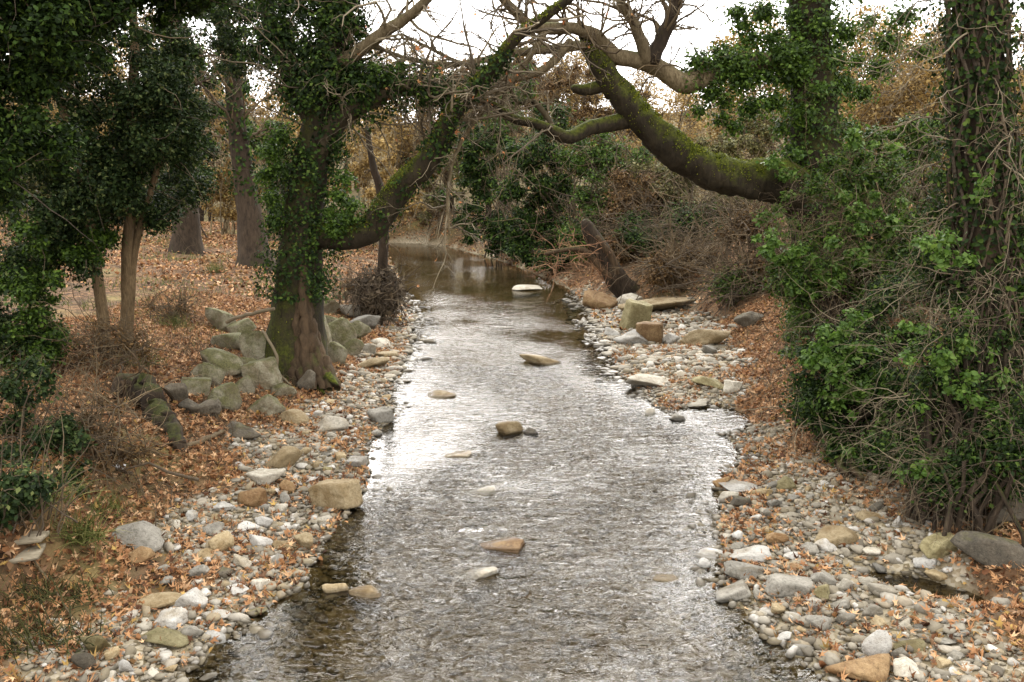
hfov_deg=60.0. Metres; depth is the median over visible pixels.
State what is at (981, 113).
vine hung tree
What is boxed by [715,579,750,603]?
stone
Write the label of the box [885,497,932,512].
stick
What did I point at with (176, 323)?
grass tuft
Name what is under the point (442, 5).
sky
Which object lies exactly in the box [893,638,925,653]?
stone
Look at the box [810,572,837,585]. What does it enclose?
stone
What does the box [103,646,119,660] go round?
cobble
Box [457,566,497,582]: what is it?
stone
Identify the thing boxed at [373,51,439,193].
bare tree
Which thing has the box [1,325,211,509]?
bush
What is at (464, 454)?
stone
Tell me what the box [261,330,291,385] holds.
stick
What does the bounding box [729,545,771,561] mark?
stone
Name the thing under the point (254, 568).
cobble
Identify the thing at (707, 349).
stone
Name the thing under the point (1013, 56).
bare tree
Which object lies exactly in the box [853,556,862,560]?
cobble
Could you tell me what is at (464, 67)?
bare tree
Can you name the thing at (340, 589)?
stone
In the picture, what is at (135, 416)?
stick
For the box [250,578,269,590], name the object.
cobble
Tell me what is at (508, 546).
stone
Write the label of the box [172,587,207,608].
stone
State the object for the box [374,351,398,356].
stone
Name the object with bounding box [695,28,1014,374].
shrub
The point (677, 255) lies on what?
bush
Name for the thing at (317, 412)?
cobble
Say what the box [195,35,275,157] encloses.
bare tree
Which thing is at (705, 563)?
stone
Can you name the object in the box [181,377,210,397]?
stone
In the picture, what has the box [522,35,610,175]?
bare tree
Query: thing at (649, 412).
stone
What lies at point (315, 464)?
cobble
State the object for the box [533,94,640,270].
bush
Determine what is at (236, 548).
cobble
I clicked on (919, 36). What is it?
bare tree
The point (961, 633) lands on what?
stone
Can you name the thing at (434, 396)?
stone
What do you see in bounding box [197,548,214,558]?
cobble
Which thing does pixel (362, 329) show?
stone
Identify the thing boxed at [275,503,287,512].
cobble
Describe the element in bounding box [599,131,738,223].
bush
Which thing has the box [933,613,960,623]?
stone
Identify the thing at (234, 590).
stone
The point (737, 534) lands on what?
cobble
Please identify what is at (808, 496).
cobble
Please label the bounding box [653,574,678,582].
stone
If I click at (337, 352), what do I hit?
stone
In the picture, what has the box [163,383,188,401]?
stone
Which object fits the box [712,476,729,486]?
stone
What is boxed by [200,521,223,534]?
stone
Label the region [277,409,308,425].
stone
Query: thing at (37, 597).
grass tuft
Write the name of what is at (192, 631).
stone
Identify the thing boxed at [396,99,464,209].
bare tree
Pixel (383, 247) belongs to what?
sapling
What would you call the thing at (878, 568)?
cobble
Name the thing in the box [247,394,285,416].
stone
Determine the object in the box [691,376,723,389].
stone
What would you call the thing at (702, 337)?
stone
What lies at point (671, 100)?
bare tree
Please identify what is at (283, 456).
stone
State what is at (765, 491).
stone
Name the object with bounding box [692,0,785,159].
bare tree
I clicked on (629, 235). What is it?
bush
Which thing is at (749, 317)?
stone
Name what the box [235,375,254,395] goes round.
stone
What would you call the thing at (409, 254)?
stream water
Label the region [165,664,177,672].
cobble
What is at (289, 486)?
stone
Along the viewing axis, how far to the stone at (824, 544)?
9.51 m
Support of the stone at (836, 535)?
on the ground at (346, 653)
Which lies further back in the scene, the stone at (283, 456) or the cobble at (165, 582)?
the stone at (283, 456)
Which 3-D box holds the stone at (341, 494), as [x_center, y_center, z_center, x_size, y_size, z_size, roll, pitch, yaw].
[-2.182,1.909,10.991,0.627,0.381,0.389,-3,-1,27]
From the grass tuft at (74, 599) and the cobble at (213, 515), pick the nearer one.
the grass tuft at (74, 599)
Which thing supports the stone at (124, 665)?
on the ground at (346, 653)
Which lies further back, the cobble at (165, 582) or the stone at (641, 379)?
the stone at (641, 379)
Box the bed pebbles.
[175,355,813,681]
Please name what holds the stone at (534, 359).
in the stream water
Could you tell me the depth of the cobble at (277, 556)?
9.31 m
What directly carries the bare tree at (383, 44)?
on the ground at (346, 653)
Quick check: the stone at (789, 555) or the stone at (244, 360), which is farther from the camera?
the stone at (244, 360)
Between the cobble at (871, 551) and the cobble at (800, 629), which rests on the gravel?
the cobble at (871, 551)
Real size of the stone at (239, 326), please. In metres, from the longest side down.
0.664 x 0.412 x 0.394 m
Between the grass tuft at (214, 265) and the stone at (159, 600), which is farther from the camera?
the grass tuft at (214, 265)
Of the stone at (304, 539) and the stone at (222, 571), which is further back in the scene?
the stone at (304, 539)
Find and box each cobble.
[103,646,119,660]
[109,670,116,677]
[111,627,119,635]
[145,667,158,676]
[157,564,169,569]
[159,576,174,585]
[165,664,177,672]
[169,519,180,530]
[178,655,189,664]
[183,549,191,556]
[185,509,197,520]
[191,578,203,585]
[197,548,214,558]
[210,513,219,520]
[231,546,241,553]
[247,566,261,571]
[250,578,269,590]
[258,504,270,511]
[266,488,275,494]
[272,553,288,563]
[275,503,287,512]
[280,492,291,503]
[299,430,312,434]
[301,447,310,454]
[311,460,319,468]
[312,410,322,416]
[323,466,332,470]
[335,452,345,460]
[371,430,381,436]
[722,533,731,538]
[731,530,743,538]
[750,514,761,520]
[753,588,764,600]
[759,526,769,533]
[762,509,772,518]
[766,499,781,506]
[771,560,781,567]
[771,602,785,613]
[777,631,791,640]
[784,611,800,618]
[787,494,799,500]
[789,563,802,569]
[791,644,813,655]
[796,626,805,632]
[805,494,814,498]
[808,516,820,522]
[808,600,819,612]
[819,641,830,649]
[820,502,828,507]
[830,506,840,512]
[831,598,849,608]
[835,612,855,625]
[837,635,845,639]
[851,593,860,601]
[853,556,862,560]
[862,547,880,555]
[870,615,886,627]
[872,562,886,572]
[884,575,892,579]
[895,618,909,630]
[913,623,922,628]
[929,608,942,613]
[933,656,951,668]
[939,637,956,644]
[946,649,964,660]
[949,666,957,674]
[961,663,972,672]
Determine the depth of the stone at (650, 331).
21.24 m
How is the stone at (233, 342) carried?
on the ground at (346, 653)
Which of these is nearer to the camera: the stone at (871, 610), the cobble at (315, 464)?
the stone at (871, 610)
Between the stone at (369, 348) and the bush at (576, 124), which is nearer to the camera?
the stone at (369, 348)
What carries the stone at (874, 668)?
on the ground at (346, 653)
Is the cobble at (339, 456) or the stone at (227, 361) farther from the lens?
the stone at (227, 361)
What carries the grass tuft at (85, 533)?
on the ground at (346, 653)
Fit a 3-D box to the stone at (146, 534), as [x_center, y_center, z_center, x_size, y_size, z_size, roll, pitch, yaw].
[-3.930,2.056,9.322,0.647,0.226,0.401,15,18,17]
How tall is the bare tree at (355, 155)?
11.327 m
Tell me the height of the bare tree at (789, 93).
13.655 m
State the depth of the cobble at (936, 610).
8.00 m
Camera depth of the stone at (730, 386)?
16.20 m
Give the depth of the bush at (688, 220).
29.41 m
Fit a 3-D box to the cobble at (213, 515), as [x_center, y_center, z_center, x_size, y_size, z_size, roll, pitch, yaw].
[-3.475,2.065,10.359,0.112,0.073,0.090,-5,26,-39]
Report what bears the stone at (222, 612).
on the ground at (346, 653)
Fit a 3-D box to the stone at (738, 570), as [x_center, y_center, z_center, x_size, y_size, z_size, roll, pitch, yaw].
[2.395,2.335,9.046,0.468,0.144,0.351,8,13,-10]
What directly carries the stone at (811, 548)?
on the gravel
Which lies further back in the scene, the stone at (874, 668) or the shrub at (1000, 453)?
the shrub at (1000, 453)
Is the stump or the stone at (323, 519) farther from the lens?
the stump
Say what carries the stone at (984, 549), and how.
on the ground at (346, 653)
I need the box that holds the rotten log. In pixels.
[130,372,187,452]
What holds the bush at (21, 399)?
on the ground at (346, 653)
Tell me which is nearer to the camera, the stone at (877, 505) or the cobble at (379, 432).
the stone at (877, 505)
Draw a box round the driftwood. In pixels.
[524,215,639,298]
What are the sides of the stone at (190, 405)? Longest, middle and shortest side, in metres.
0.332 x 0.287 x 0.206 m
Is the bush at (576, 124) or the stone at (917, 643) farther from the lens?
the bush at (576, 124)
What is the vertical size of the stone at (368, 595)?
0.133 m
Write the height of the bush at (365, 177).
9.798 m
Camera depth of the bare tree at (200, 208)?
59.81 m
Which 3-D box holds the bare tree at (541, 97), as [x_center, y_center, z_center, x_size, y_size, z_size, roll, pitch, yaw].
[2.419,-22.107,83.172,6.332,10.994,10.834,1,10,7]
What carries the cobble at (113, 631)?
on the gravel
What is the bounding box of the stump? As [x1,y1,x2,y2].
[83,352,174,410]
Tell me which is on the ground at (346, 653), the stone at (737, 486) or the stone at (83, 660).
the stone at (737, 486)
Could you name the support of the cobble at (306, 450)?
on the ground at (346, 653)
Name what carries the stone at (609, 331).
on the ground at (346, 653)
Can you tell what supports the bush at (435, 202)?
on the ground at (346, 653)
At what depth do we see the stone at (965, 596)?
8.60 m
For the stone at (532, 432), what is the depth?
14.13 m
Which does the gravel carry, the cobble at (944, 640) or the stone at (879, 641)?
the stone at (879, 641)
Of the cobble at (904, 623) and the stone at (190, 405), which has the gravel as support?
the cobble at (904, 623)
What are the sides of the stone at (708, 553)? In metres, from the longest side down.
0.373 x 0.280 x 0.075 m
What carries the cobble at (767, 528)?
on the ground at (346, 653)
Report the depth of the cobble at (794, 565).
9.07 m
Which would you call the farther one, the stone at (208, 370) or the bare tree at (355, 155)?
the bare tree at (355, 155)
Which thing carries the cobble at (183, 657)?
on the gravel
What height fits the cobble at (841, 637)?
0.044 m
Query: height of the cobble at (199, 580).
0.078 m
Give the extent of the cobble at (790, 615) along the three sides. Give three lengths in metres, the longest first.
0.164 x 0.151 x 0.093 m
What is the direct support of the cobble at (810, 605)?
on the ground at (346, 653)
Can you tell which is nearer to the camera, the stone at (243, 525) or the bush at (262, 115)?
the stone at (243, 525)
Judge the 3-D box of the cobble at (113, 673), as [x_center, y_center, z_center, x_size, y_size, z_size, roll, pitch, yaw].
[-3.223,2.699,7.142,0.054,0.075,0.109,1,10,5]
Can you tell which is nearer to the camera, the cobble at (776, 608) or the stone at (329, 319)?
the cobble at (776, 608)
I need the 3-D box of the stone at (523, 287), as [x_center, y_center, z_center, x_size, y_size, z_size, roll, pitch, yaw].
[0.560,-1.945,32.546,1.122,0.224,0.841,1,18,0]
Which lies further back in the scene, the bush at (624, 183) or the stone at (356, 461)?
the bush at (624, 183)
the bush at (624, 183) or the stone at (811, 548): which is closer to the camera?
the stone at (811, 548)
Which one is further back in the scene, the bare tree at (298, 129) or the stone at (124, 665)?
the bare tree at (298, 129)
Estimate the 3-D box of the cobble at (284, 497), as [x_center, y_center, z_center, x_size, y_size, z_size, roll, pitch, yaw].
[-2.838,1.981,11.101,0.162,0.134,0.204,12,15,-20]
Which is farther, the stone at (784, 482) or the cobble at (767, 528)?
the stone at (784, 482)
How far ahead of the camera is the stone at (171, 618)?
7.92 m
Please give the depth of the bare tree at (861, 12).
55.86 m
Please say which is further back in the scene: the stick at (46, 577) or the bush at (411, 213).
the bush at (411, 213)
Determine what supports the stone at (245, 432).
on the ground at (346, 653)
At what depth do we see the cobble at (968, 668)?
7.19 m
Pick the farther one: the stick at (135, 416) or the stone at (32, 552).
the stick at (135, 416)
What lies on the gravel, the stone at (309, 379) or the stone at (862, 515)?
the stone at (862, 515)
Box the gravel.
[1,282,1023,681]
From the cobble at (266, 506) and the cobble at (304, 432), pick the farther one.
the cobble at (304, 432)
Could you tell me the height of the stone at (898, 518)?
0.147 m
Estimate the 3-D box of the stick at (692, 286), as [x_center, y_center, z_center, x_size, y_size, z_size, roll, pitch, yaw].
[5.421,-1.617,26.543,0.308,0.394,2.298,-4,11,-22]
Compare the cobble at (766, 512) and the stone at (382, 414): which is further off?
the stone at (382, 414)
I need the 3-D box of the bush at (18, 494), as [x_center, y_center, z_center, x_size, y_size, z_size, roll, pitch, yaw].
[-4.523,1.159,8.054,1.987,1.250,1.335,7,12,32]
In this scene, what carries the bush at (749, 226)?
on the ground at (346, 653)
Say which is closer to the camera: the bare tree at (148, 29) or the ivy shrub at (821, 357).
the ivy shrub at (821, 357)
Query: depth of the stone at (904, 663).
7.16 m
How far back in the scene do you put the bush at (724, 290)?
23.86 m
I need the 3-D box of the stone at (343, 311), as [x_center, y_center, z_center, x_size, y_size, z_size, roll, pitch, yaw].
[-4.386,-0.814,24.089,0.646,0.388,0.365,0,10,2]
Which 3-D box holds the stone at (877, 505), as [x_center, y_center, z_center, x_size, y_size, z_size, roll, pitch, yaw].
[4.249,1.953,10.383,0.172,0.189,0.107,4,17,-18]
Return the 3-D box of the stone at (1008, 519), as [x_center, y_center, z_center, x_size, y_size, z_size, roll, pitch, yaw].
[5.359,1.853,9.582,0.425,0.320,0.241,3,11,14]
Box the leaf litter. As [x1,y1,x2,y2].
[0,194,1023,681]
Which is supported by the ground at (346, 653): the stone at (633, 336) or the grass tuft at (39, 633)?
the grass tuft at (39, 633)
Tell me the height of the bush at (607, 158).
6.150 m
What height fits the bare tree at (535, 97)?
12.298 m
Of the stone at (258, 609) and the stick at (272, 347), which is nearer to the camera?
the stone at (258, 609)
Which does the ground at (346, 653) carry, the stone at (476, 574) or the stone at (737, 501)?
the stone at (737, 501)
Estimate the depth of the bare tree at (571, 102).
51.44 m
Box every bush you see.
[0,173,123,224]
[0,350,136,503]
[0,399,97,536]
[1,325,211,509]
[11,449,110,522]
[15,284,200,379]
[107,265,216,327]
[143,66,255,239]
[193,71,300,221]
[199,83,283,235]
[219,85,299,237]
[325,250,372,315]
[327,108,439,244]
[332,254,427,329]
[365,157,458,226]
[371,46,469,192]
[414,143,470,230]
[429,109,537,262]
[443,37,607,216]
[466,55,562,258]
[480,86,625,277]
[501,35,667,214]
[526,129,707,234]
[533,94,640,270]
[551,103,711,185]
[562,129,702,275]
[570,172,762,257]
[588,176,751,286]
[594,189,744,310]
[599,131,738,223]
[648,209,768,318]
[666,144,790,303]
[689,133,780,220]
[692,86,787,159]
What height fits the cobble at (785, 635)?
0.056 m
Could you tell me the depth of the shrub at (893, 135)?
18.06 m
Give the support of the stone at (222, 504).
on the ground at (346, 653)
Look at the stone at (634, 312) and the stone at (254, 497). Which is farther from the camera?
the stone at (634, 312)
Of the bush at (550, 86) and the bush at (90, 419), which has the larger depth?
the bush at (550, 86)
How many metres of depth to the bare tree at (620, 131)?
60.22 m
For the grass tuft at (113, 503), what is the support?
on the ground at (346, 653)
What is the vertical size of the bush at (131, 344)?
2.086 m
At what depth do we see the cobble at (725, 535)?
9.96 m
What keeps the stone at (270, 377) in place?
on the ground at (346, 653)
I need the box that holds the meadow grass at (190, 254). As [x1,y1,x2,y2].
[0,216,354,394]
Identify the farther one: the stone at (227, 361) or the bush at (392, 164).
the bush at (392, 164)
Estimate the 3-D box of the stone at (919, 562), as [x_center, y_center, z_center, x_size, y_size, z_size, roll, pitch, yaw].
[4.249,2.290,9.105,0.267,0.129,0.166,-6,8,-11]
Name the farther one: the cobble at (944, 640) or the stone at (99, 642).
the cobble at (944, 640)
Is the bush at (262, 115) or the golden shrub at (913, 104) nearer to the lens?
the golden shrub at (913, 104)
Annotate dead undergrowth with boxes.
[0,204,1023,568]
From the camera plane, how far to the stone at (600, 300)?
27.34 m
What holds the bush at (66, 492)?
on the ground at (346, 653)
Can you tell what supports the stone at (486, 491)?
in the stream water
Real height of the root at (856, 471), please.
0.275 m
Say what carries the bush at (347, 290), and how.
on the ground at (346, 653)
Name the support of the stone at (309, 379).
on the ground at (346, 653)
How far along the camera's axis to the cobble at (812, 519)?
10.34 m
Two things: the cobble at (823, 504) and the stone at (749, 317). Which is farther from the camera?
the stone at (749, 317)
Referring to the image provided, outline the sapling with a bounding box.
[352,111,403,323]
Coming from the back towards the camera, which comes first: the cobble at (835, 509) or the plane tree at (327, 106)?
the plane tree at (327, 106)
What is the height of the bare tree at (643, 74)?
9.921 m
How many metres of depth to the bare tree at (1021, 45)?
62.12 m
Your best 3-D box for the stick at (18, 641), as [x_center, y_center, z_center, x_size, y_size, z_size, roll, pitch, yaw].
[-4.008,2.450,7.259,0.489,0.147,0.134,3,11,16]
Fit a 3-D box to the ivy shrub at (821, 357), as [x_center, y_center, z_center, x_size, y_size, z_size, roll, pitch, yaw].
[4.754,0.876,12.524,4.672,4.581,4.256,0,10,0]
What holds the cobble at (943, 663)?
on the gravel
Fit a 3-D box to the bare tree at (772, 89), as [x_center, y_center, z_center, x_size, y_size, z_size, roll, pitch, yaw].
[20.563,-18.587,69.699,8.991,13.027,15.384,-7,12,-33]
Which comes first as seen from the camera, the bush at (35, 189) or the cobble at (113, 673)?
the cobble at (113, 673)
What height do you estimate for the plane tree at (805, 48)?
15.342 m
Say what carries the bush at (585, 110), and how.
on the ground at (346, 653)
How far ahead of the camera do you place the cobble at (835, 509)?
10.55 m
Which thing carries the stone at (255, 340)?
on the ground at (346, 653)
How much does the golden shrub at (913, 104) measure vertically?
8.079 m
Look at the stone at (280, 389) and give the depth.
15.33 m
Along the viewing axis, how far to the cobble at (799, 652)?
7.57 m
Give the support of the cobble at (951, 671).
on the ground at (346, 653)
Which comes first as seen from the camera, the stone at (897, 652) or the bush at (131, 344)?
the stone at (897, 652)
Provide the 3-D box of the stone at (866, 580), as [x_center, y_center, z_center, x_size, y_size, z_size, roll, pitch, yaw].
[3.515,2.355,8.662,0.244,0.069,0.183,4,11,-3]
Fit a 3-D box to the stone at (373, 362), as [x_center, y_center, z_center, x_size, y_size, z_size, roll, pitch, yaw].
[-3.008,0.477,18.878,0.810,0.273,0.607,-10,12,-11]
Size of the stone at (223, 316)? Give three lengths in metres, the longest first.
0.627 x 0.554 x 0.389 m
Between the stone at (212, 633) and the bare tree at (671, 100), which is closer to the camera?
the stone at (212, 633)
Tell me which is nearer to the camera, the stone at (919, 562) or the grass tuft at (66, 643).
the grass tuft at (66, 643)
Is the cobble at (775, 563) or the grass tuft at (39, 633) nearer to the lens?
the grass tuft at (39, 633)
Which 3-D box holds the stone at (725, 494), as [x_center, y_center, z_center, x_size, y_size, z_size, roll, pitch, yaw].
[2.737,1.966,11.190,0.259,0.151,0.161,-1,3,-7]
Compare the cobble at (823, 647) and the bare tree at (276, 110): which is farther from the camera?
the bare tree at (276, 110)
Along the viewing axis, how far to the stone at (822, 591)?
8.48 m
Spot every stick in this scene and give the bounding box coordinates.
[3,625,52,648]
[33,560,76,624]
[120,398,141,447]
[187,430,225,447]
[225,307,274,323]
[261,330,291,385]
[668,285,710,289]
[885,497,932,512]
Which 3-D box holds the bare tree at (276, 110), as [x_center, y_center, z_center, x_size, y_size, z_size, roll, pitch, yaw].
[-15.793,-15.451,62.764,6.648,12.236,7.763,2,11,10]
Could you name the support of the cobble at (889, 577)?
on the gravel
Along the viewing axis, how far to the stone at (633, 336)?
21.23 m
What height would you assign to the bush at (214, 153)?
8.820 m
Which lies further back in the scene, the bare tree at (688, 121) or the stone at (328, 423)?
the bare tree at (688, 121)
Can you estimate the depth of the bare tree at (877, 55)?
62.85 m
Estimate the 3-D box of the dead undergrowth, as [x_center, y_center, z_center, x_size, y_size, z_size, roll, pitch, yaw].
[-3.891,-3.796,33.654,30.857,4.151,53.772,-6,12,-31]
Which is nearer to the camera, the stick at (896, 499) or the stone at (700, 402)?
the stick at (896, 499)
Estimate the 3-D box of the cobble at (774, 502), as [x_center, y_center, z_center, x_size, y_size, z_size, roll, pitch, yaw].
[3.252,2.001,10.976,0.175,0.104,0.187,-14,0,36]
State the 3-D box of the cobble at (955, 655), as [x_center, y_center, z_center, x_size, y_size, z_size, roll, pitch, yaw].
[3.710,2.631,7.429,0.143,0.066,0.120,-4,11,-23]
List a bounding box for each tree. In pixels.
[0,0,311,372]
[0,0,338,243]
[0,54,114,168]
[83,23,155,217]
[93,9,202,140]
[112,0,260,254]
[158,1,282,270]
[195,0,632,393]
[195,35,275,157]
[195,60,261,221]
[252,37,332,195]
[266,62,383,220]
[292,0,939,340]
[341,121,374,189]
[364,41,401,154]
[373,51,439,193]
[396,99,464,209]
[405,42,445,142]
[443,48,480,176]
[453,54,542,217]
[491,38,536,173]
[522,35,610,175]
[524,58,562,136]
[529,53,604,215]
[561,74,650,185]
[606,61,670,146]
[620,82,704,196]
[654,83,714,143]
[673,98,704,137]
[675,86,751,159]
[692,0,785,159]
[693,22,849,155]
[758,10,870,153]
[831,0,1023,483]
[839,4,891,143]
[844,24,946,143]
[846,0,931,154]
[881,2,949,152]
[889,1,954,184]
[929,2,1023,104]
[1012,22,1023,88]
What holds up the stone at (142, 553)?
on the ground at (346, 653)
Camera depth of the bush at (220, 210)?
45.13 m
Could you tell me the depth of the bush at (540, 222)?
37.04 m
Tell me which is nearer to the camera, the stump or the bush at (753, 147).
the stump
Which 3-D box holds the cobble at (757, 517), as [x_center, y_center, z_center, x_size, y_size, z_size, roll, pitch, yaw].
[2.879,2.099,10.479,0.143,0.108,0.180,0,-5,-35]
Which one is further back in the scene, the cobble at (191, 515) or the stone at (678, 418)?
the stone at (678, 418)
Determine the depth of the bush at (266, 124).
43.28 m
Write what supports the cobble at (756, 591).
on the ground at (346, 653)
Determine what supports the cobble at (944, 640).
on the ground at (346, 653)
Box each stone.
[70,652,98,670]
[80,636,110,653]
[108,521,164,551]
[118,659,134,671]
[125,546,156,563]
[135,592,181,608]
[139,627,190,647]
[154,606,187,629]
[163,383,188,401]
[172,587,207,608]
[178,398,200,414]
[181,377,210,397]
[181,625,203,637]
[188,564,209,575]
[190,363,209,376]
[195,398,221,416]
[198,362,225,386]
[200,348,242,376]
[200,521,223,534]
[201,609,230,618]
[205,307,235,330]
[205,630,225,645]
[206,382,241,411]
[208,530,234,550]
[211,332,240,350]
[211,501,236,511]
[211,567,236,578]
[224,421,261,439]
[226,318,256,332]
[226,583,248,595]
[233,554,251,570]
[235,357,256,377]
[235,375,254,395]
[237,487,267,507]
[237,521,259,532]
[239,330,265,359]
[240,357,282,391]
[245,606,267,616]
[246,468,285,485]
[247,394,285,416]
[249,534,272,546]
[255,516,272,527]
[263,446,302,468]
[270,382,296,396]
[272,540,298,551]
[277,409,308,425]
[278,479,295,491]
[293,531,312,549]
[296,369,315,391]
[308,478,362,509]
[309,515,331,523]
[316,415,348,432]
[322,583,348,595]
[323,296,339,313]
[324,315,331,344]
[325,315,337,322]
[327,341,347,364]
[328,317,356,344]
[339,304,360,316]
[342,339,364,355]
[346,456,367,467]
[348,585,383,604]
[350,315,380,328]
[351,320,371,337]
[356,357,389,368]
[363,344,375,352]
[366,406,393,422]
[370,338,389,345]
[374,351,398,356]
[420,390,455,403]
[444,450,471,458]
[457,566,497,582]
[463,485,496,500]
[479,537,525,556]
[495,421,522,439]
[512,284,541,290]
[519,354,560,369]
[523,428,537,437]
[582,290,617,308]
[604,327,619,335]
[613,329,647,343]
[616,293,642,304]
[617,297,695,310]
[619,299,652,330]
[625,373,669,386]
[636,321,662,343]
[645,408,656,417]
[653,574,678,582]
[662,333,679,343]
[669,413,685,423]
[679,329,730,345]
[685,398,707,407]
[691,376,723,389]
[693,547,722,559]
[697,558,710,570]
[702,345,717,353]
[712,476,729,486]
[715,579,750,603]
[718,481,758,492]
[719,491,738,500]
[723,380,742,393]
[723,560,766,579]
[727,542,743,552]
[728,496,750,506]
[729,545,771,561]
[733,311,763,326]
[748,488,772,496]
[762,480,776,488]
[764,573,814,597]
[765,532,788,542]
[776,476,796,490]
[783,551,800,558]
[799,542,819,554]
[805,615,831,631]
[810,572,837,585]
[813,584,829,598]
[814,525,858,547]
[814,538,836,552]
[824,653,890,681]
[838,578,859,590]
[854,510,881,520]
[858,576,878,584]
[861,629,891,655]
[862,603,882,616]
[867,583,897,594]
[868,501,882,511]
[890,647,909,657]
[891,516,902,527]
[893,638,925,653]
[893,657,918,676]
[913,557,936,568]
[919,532,957,558]
[924,569,947,581]
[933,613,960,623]
[950,531,1023,569]
[952,594,968,600]
[953,630,970,636]
[987,498,1023,524]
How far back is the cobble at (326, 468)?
12.19 m
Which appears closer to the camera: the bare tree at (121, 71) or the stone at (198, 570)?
the stone at (198, 570)
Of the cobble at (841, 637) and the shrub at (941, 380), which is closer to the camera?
the cobble at (841, 637)
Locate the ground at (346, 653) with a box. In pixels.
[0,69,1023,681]
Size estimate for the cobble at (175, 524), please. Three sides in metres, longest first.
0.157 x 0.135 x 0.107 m
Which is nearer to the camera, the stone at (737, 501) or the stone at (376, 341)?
the stone at (737, 501)
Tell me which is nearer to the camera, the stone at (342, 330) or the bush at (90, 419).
the bush at (90, 419)
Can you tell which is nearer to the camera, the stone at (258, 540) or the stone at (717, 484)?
the stone at (258, 540)
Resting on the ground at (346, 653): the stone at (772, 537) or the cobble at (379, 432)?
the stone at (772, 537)
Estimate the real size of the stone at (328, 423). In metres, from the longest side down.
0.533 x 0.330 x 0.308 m
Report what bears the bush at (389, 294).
on the ground at (346, 653)
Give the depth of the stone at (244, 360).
15.61 m
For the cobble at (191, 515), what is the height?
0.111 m
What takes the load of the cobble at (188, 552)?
on the gravel
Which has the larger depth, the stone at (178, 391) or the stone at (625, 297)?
the stone at (625, 297)
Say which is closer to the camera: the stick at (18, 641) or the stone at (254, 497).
the stick at (18, 641)
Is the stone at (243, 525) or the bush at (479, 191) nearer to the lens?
the stone at (243, 525)
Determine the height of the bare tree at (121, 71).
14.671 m
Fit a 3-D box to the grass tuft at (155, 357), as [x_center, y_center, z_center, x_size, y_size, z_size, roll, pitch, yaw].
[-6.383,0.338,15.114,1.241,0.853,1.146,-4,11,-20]
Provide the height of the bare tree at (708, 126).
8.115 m
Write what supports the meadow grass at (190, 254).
on the ground at (346, 653)
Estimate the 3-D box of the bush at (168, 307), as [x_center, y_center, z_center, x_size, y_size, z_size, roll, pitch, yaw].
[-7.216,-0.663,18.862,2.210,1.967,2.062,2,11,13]
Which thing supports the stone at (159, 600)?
on the ground at (346, 653)
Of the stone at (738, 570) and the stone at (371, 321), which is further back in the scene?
the stone at (371, 321)
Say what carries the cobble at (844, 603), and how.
on the ground at (346, 653)
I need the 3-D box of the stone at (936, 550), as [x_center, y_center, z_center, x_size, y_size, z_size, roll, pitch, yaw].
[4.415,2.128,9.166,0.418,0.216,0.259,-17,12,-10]
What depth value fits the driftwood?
28.66 m
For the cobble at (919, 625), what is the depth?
7.82 m
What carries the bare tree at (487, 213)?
on the ground at (346, 653)
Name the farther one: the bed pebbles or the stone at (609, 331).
the stone at (609, 331)
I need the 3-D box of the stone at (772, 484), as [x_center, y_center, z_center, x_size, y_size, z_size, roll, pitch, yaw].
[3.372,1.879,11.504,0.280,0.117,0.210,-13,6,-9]
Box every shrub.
[686,246,941,489]
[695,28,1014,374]
[761,92,1023,369]
[770,1,1023,220]
[789,168,1023,578]
[848,375,1023,557]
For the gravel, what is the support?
on the ground at (346, 653)
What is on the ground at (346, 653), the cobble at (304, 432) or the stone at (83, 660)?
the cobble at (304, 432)
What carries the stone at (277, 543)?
on the ground at (346, 653)
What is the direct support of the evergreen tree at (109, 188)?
on the ground at (346, 653)
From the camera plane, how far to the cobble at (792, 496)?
11.07 m
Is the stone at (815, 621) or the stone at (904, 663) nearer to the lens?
the stone at (904, 663)
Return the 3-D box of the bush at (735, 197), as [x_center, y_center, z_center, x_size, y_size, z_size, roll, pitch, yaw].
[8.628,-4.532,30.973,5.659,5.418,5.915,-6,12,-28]
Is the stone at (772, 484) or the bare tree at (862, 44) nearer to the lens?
the stone at (772, 484)
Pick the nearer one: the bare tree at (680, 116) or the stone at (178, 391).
the stone at (178, 391)
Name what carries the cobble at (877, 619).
on the ground at (346, 653)
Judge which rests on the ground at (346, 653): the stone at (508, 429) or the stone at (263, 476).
the stone at (263, 476)
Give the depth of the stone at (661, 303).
25.74 m
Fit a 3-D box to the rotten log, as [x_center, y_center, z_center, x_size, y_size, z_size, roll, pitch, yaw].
[-4.999,0.983,12.549,0.437,0.852,1.909,-7,13,-35]
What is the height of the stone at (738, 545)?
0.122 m
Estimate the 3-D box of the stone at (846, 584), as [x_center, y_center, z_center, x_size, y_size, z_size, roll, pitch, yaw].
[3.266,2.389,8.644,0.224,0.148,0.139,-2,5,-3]
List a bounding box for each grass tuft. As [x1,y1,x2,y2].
[0,547,111,618]
[0,594,105,663]
[3,604,112,667]
[12,567,113,621]
[44,492,133,564]
[86,483,129,519]
[100,337,174,371]
[155,310,194,328]
[196,259,230,272]
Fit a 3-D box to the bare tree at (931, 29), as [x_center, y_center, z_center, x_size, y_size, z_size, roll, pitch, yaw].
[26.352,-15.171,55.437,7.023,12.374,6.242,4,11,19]
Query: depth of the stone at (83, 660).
7.17 m

